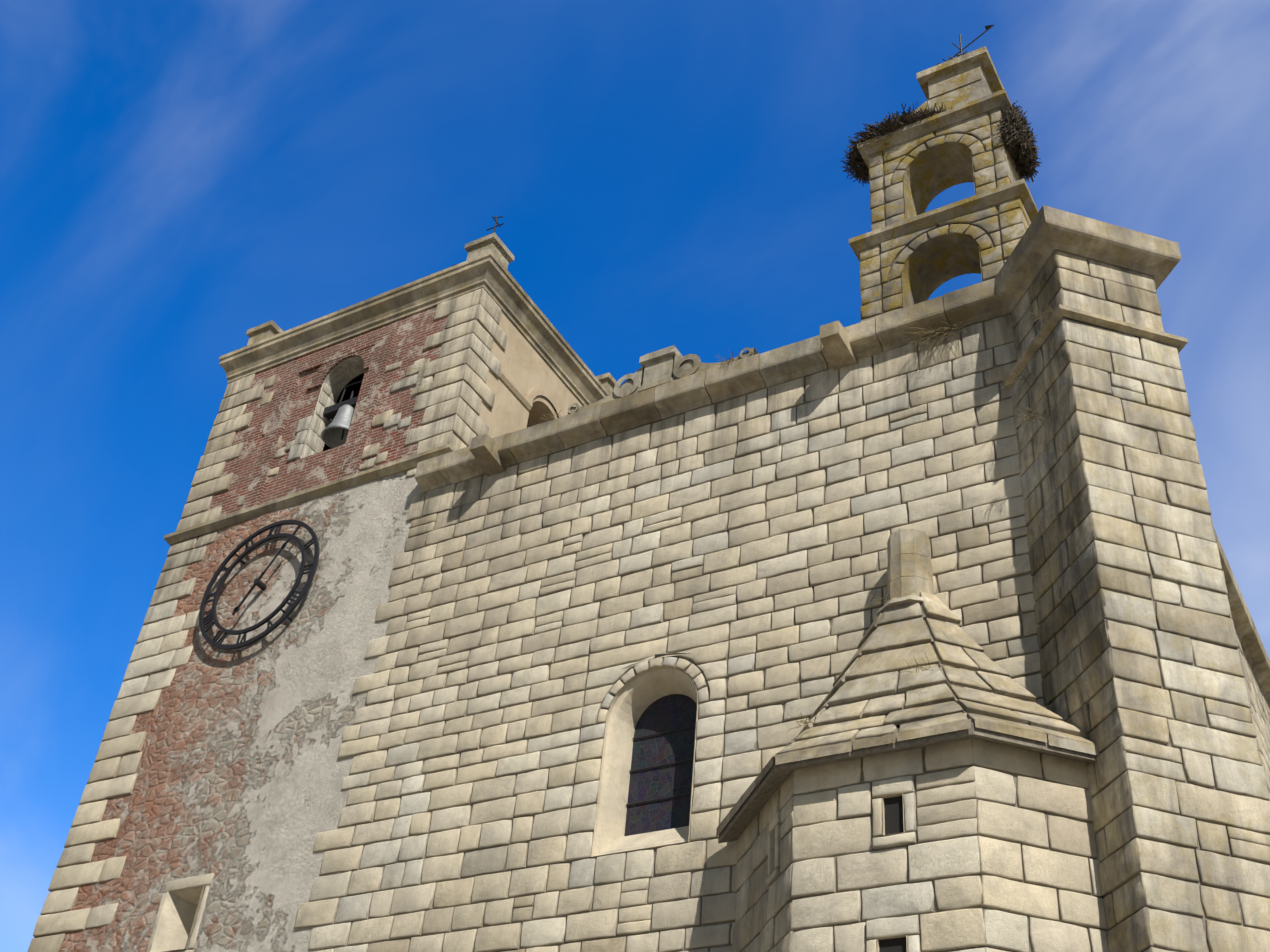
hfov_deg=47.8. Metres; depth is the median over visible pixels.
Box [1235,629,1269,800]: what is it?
side wall ashlar
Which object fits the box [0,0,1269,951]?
sky
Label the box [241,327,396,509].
belfry brick frame
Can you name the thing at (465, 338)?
tower belfry quoins
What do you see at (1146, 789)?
buttress ashlar
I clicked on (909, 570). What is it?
turret apex stub
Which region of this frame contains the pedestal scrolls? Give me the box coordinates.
[568,345,757,413]
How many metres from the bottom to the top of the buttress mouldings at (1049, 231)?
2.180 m
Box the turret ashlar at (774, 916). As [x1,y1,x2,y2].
[732,739,1107,951]
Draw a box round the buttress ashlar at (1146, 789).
[1011,249,1269,951]
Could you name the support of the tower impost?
attached to the tower belfry walls
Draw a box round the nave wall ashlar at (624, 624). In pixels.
[294,314,1048,951]
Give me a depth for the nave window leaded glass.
19.54 m
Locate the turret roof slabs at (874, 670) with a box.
[716,592,1100,837]
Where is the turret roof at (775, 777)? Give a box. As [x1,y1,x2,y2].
[718,603,1096,842]
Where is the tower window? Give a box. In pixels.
[147,873,213,951]
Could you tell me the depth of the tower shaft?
23.70 m
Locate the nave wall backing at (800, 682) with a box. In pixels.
[342,314,1042,951]
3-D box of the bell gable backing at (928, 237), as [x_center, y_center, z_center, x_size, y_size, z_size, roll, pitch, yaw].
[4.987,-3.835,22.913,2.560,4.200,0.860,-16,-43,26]
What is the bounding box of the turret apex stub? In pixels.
[877,529,944,621]
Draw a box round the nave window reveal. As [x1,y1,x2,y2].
[591,666,698,857]
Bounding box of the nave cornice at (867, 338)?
[415,278,1269,707]
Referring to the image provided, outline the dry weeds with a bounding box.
[332,301,1054,731]
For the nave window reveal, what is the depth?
19.62 m
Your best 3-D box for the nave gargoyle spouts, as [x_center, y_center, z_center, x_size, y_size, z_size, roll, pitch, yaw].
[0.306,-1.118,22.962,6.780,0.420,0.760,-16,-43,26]
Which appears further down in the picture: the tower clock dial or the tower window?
the tower window
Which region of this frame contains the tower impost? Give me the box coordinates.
[499,371,561,416]
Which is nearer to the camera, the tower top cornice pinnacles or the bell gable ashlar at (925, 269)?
the bell gable ashlar at (925, 269)
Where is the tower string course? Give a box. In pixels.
[163,444,455,545]
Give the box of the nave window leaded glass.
[624,694,696,835]
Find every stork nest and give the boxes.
[840,101,951,184]
[996,100,1040,182]
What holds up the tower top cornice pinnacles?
on the tower belfry walls
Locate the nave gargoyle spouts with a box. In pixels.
[470,320,856,476]
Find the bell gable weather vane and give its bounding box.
[935,24,993,65]
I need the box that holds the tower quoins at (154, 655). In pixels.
[27,468,415,951]
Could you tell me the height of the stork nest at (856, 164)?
0.943 m
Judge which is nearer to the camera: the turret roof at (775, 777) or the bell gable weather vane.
the turret roof at (775, 777)
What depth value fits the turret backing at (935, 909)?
14.87 m
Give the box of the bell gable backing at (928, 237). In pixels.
[863,113,1018,319]
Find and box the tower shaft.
[35,471,425,951]
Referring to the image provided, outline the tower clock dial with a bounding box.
[199,520,319,649]
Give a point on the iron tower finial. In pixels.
(496, 223)
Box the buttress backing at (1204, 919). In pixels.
[1028,259,1269,951]
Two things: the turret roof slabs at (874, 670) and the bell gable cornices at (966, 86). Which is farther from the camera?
the bell gable cornices at (966, 86)
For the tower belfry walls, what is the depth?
28.42 m
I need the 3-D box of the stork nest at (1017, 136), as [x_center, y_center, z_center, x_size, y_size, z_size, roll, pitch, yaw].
[6.228,-5.547,23.398,0.624,1.461,1.153,-16,-43,26]
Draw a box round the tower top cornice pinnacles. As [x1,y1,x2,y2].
[219,232,616,405]
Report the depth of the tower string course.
26.79 m
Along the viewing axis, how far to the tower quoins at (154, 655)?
25.18 m
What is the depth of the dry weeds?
19.27 m
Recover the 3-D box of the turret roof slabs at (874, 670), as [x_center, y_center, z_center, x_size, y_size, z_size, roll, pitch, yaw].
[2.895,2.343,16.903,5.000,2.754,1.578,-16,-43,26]
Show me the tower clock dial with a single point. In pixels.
(261, 585)
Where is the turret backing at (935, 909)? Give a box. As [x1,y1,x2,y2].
[752,747,1100,951]
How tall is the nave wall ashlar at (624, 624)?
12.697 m
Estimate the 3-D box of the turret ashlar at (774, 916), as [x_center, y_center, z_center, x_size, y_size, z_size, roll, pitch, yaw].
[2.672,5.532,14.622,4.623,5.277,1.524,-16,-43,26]
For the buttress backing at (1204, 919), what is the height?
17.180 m
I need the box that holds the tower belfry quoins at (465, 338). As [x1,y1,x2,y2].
[176,288,506,530]
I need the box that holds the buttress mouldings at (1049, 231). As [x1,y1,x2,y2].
[995,205,1187,386]
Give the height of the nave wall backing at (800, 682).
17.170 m
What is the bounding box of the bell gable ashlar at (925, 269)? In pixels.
[859,108,1030,321]
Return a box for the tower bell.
[321,380,362,447]
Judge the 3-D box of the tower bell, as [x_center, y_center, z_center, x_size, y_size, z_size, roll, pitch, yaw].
[-5.738,-1.279,28.594,1.064,1.533,0.755,-44,-60,44]
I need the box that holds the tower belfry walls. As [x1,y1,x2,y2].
[183,306,582,518]
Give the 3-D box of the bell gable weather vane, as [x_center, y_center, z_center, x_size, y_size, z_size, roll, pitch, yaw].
[5.812,-7.438,25.468,1.130,1.350,0.552,-39,-57,42]
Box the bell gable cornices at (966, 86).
[849,46,1038,261]
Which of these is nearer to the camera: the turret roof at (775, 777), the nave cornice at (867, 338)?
the turret roof at (775, 777)
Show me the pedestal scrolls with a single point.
(664, 365)

